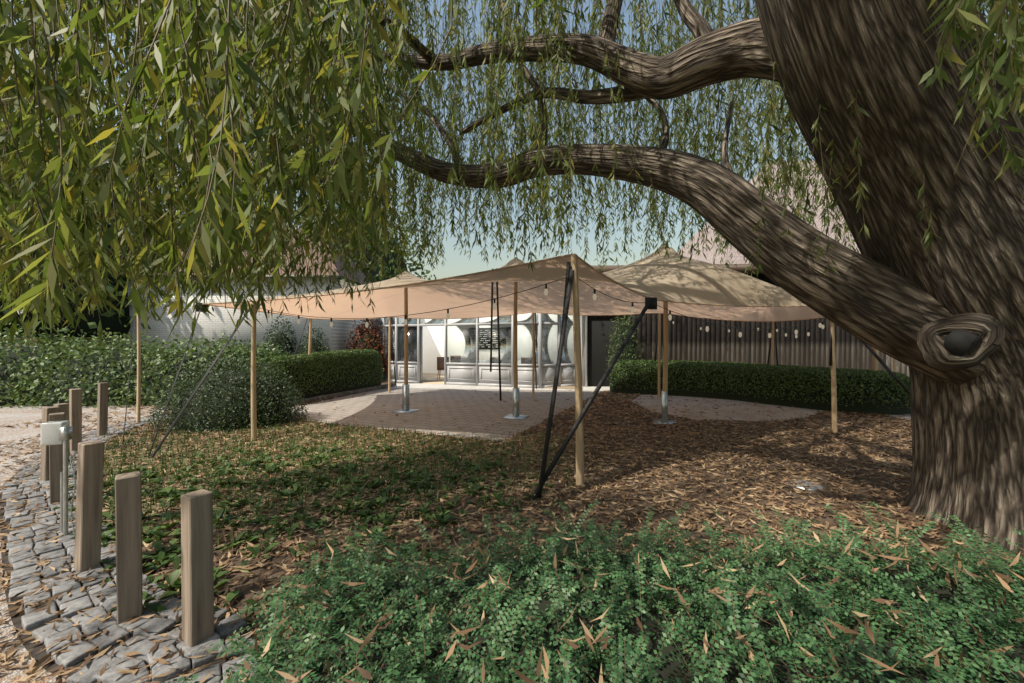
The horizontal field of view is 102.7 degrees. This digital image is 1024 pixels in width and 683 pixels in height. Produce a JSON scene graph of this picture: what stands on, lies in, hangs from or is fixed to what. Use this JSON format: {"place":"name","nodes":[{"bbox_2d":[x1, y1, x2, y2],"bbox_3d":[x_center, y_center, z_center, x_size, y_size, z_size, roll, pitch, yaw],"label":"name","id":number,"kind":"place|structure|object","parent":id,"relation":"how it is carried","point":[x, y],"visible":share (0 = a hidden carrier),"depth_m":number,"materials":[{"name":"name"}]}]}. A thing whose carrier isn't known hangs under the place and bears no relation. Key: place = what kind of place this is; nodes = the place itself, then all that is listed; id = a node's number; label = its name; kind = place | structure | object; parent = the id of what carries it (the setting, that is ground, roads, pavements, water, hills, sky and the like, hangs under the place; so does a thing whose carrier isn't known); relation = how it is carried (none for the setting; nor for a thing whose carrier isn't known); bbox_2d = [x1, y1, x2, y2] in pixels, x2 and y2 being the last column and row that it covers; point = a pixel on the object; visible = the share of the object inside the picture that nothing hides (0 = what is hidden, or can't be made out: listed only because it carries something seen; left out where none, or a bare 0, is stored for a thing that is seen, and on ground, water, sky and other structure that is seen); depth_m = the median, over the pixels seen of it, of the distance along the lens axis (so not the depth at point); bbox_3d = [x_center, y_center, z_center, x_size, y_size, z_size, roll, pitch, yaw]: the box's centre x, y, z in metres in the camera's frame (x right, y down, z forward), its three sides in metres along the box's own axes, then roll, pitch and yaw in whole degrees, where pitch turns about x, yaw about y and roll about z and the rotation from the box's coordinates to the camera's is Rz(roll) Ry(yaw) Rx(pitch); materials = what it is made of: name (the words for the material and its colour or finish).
{"place":"outdoors","nodes":[
{"label":"outdoors","id":0,"kind":"place"},
{"bbox_2d":[0,405,170,682],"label":"gravel path","id":1,"kind":"structure","parent":0,"point":[14,416],"depth_m":5.73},
{"bbox_2d":[0,415,268,682],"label":"cobblestone paving","id":2,"kind":"structure","parent":0,"point":[164,658],"depth_m":2.22,"materials":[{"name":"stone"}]},
{"bbox_2d":[41,420,75,536],"bbox_3d":[-3.423,1.107,3.133,0.300,0.985,0.136,0,0,0],"label":"outdoor socket post","id":3,"kind":"object","parent":2,"relation":"on","point":[56,432],"visible":0.86,"depth_m":3.11,"materials":[{"name":"metal"}]},
{"bbox_2d":[281,179,435,322],"bbox_3d":[-10.842,-6.665,29.996,11.842,13.210,11.546,0,0,0],"label":"tree","id":4,"kind":"object","parent":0,"point":[415,263],"depth_m":27.84,"materials":[{"name":"green plant"}]},
{"bbox_2d":[1,0,1018,342],"label":"sky","id":5,"kind":"structure","parent":0,"point":[456,264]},
{"bbox_2d":[5,343,1023,674],"bbox_3d":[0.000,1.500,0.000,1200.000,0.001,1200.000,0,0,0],"label":"ground","id":6,"kind":"structure","parent":0,"point":[245,589],"depth_m":4.04,"materials":[{"name":"brown soil"}]},
{"bbox_2d":[0,322,120,407],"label":"shrub","id":7,"kind":"object","parent":6,"relation":"on","point":[11,353],"visible":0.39,"depth_m":9.89,"materials":[{"name":"green plant"}]},
{"bbox_2d":[1,325,180,407],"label":"shrub","id":8,"kind":"object","parent":6,"relation":"on","point":[87,373],"visible":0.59,"depth_m":9.63,"materials":[{"name":"green plant"}]},
{"bbox_2d":[0,43,196,337],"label":"tree","id":9,"kind":"object","parent":6,"relation":"on","point":[113,325],"depth_m":13.51,"materials":[{"name":"green plant"}]},
{"bbox_2d":[40,382,213,646],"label":"wooden posts","id":10,"kind":"object","parent":6,"relation":"on","point":[197,572],"visible":0.68,"depth_m":2.17,"materials":[{"name":"brown wood"}]},
{"bbox_2d":[92,330,258,407],"bbox_3d":[-8.283,0.629,10.588,4.296,1.863,3.045,0,0,0],"label":"shrub","id":11,"kind":"object","parent":6,"relation":"on","point":[170,364],"visible":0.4,"depth_m":9.83,"materials":[{"name":"green plant"}]},
{"bbox_2d":[37,228,371,355],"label":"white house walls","id":12,"kind":"structure","parent":6,"relation":"on","point":[210,326],"depth_m":14.50,"materials":[{"name":"paint"}]},
{"bbox_2d":[207,333,242,354],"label":"climber shrub","id":13,"kind":"object","parent":6,"relation":"on","point":[228,343],"visible":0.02,"depth_m":13.71,"materials":[{"name":"green plant"}]},
{"bbox_2d":[144,353,308,433],"bbox_3d":[-5.156,0.874,7.568,2.659,1.350,2.128,0,0,0],"label":"round bush","id":14,"kind":"object","parent":6,"relation":"on","point":[220,400],"visible":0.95,"depth_m":7.04,"materials":[{"name":"green plant"}]},
{"bbox_2d":[211,338,289,370],"bbox_3d":[-6.903,0.703,10.848,2.843,1.702,2.367,0,0,0],"label":"shrub","id":15,"kind":"object","parent":6,"relation":"on","point":[260,351],"visible":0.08,"depth_m":10.68,"materials":[{"name":"green plant"}]},
{"bbox_2d":[261,315,300,355],"bbox_3d":[-7.899,0.274,14.005,1.541,2.636,1.116,0,0,0],"label":"climber shrub","id":16,"kind":"object","parent":6,"relation":"on","point":[282,338],"visible":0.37,"depth_m":13.86,"materials":[{"name":"green plant"}]},
{"bbox_2d":[53,443,560,623],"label":"weed rosettes","id":17,"kind":"object","parent":6,"relation":"on","point":[173,576],"visible":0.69,"depth_m":3.66,"materials":[{"name":"green plant"}]},
{"bbox_2d":[297,325,329,353],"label":"climber shrub","id":18,"kind":"object","parent":6,"relation":"on","point":[316,345],"visible":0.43,"depth_m":13.77,"materials":[{"name":"green plant"}]},
{"bbox_2d":[257,349,382,399],"bbox_3d":[-5.080,0.859,11.292,1.023,1.282,4.267,0,0,18],"label":"clipped hedge","id":19,"kind":"object","parent":6,"relation":"on","point":[315,374],"visible":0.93,"depth_m":10.80,"materials":[{"name":"green plant"}]},
{"bbox_2d":[68,418,608,552],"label":"lawn grass","id":20,"kind":"structure","parent":6,"relation":"on","point":[267,463],"depth_m":5.02,"materials":[{"name":"green plant"}]},
{"bbox_2d":[289,383,394,405],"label":"hedge edging stones","id":21,"kind":"object","parent":6,"relation":"on","point":[335,395],"visible":0.72,"depth_m":11.11,"materials":[{"name":"grey stone"}]},
{"bbox_2d":[292,391,392,418],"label":"paved path","id":22,"kind":"structure","parent":6,"relation":"on","point":[326,408],"depth_m":9.55,"materials":[{"name":"beige stone"}]},
{"bbox_2d":[344,319,387,372],"bbox_3d":[-5.407,0.073,15.298,1.839,2.206,1.639,0,0,0],"label":"red maple shrub","id":23,"kind":"object","parent":6,"relation":"on","point":[366,338],"visible":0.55,"depth_m":15.05,"materials":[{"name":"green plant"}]},
{"bbox_2d":[359,325,408,360],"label":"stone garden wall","id":24,"kind":"structure","parent":6,"relation":"on","point":[402,344],"depth_m":16.92,"materials":[{"name":"grey stone"}]},
{"bbox_2d":[304,388,593,441],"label":"terrace paving","id":25,"kind":"structure","parent":6,"relation":"on","point":[477,414],"depth_m":8.88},
{"bbox_2d":[2,389,911,428],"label":"path","id":26,"kind":"structure","parent":6,"relation":"on","point":[600,395],"depth_m":7.78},
{"bbox_2d":[370,313,581,388],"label":"facade","id":27,"kind":"structure","parent":6,"relation":"on","point":[449,351],"depth_m":14.34,"materials":[{"name":"grey paint"},{"name":"glass"}]},
{"bbox_2d":[585,316,587,386],"bbox_3d":[2.450,-0.350,13.500,0.074,3.700,0.074,0,0,-23],"label":"door frame","id":28,"kind":"object","parent":27,"relation":"attached to","point":[586,351],"visible":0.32,"depth_m":13.48,"materials":[{"name":"metal"}]},
{"bbox_2d":[391,383,609,390],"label":"paved path","id":29,"kind":"structure","parent":6,"relation":"on","point":[435,386],"depth_m":13.29,"materials":[{"name":"beige stone"}]},
{"bbox_2d":[0,0,1023,556],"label":"willow tree","id":30,"kind":"object","parent":6,"relation":"on","point":[906,116],"visible":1,"depth_m":2.72,"materials":[{"name":"green plant"}]},
{"bbox_2d":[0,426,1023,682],"bbox_3d":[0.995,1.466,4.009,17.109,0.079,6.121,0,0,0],"label":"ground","id":31,"kind":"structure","parent":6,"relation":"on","point":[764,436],"depth_m":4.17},
{"bbox_2d":[123,244,909,502],"bbox_3d":[1.725,-0.030,8.041,16.740,3.562,8.932,0,0,9],"label":"stretch tent","id":32,"kind":"object","parent":6,"relation":"on","point":[576,286],"visible":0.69,"depth_m":7.43,"materials":[{"name":"fabric"}]},
{"bbox_2d":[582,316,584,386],"bbox_3d":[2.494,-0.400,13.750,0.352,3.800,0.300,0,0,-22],"label":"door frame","id":33,"kind":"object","parent":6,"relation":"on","point":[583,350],"depth_m":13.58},
{"bbox_2d":[162,499,1023,682],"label":"ground cover shrubs","id":34,"kind":"object","parent":6,"relation":"on","point":[557,613],"visible":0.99,"depth_m":1.57,"materials":[{"name":"green plant"}]},
{"bbox_2d":[604,315,642,377],"bbox_3d":[3.543,-0.059,12.993,1.276,2.695,1.052,0,0,0],"label":"shrub","id":35,"kind":"object","parent":6,"relation":"on","point":[622,337],"depth_m":12.81,"materials":[{"name":"green plant"}]},
{"bbox_2d":[633,395,823,421],"bbox_3d":[5.059,1.496,10.138,4.236,0.001,5.498,0,0,44],"label":"gravel bed","id":36,"kind":"object","parent":6,"relation":"on","point":[695,408],"visible":0.46,"depth_m":9.01,"materials":[{"name":"grey gravel"}]},
{"bbox_2d":[588,264,909,386],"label":"annex plank cladding","id":37,"kind":"structure","parent":6,"relation":"on","point":[688,341],"depth_m":13.27,"materials":[{"name":"black wood"}]},
{"bbox_2d":[609,360,910,414],"bbox_3d":[5.818,1.009,10.623,6.710,0.982,1.861,0,0,38],"label":"curved hedge","id":38,"kind":"object","parent":6,"relation":"on","point":[867,391],"visible":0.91,"depth_m":9.71,"materials":[{"name":"green plant"}]},
{"bbox_2d":[678,160,860,263],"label":"barn roof tiles","id":39,"kind":"object","parent":6,"relation":"on","point":[737,257],"visible":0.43,"depth_m":18.48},
{"bbox_2d":[788,480,822,490],"bbox_3d":[3.053,1.502,4.271,0.300,0.037,0.300,0,0,0],"label":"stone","id":40,"kind":"object","parent":6,"relation":"on","point":[819,486],"visible":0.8,"depth_m":4.22,"materials":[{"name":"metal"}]},
{"bbox_2d":[889,414,910,419],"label":"paved path","id":41,"kind":"structure","parent":6,"relation":"on","point":[908,417],"depth_m":8.17,"materials":[{"name":"grey stone"}]}
]}

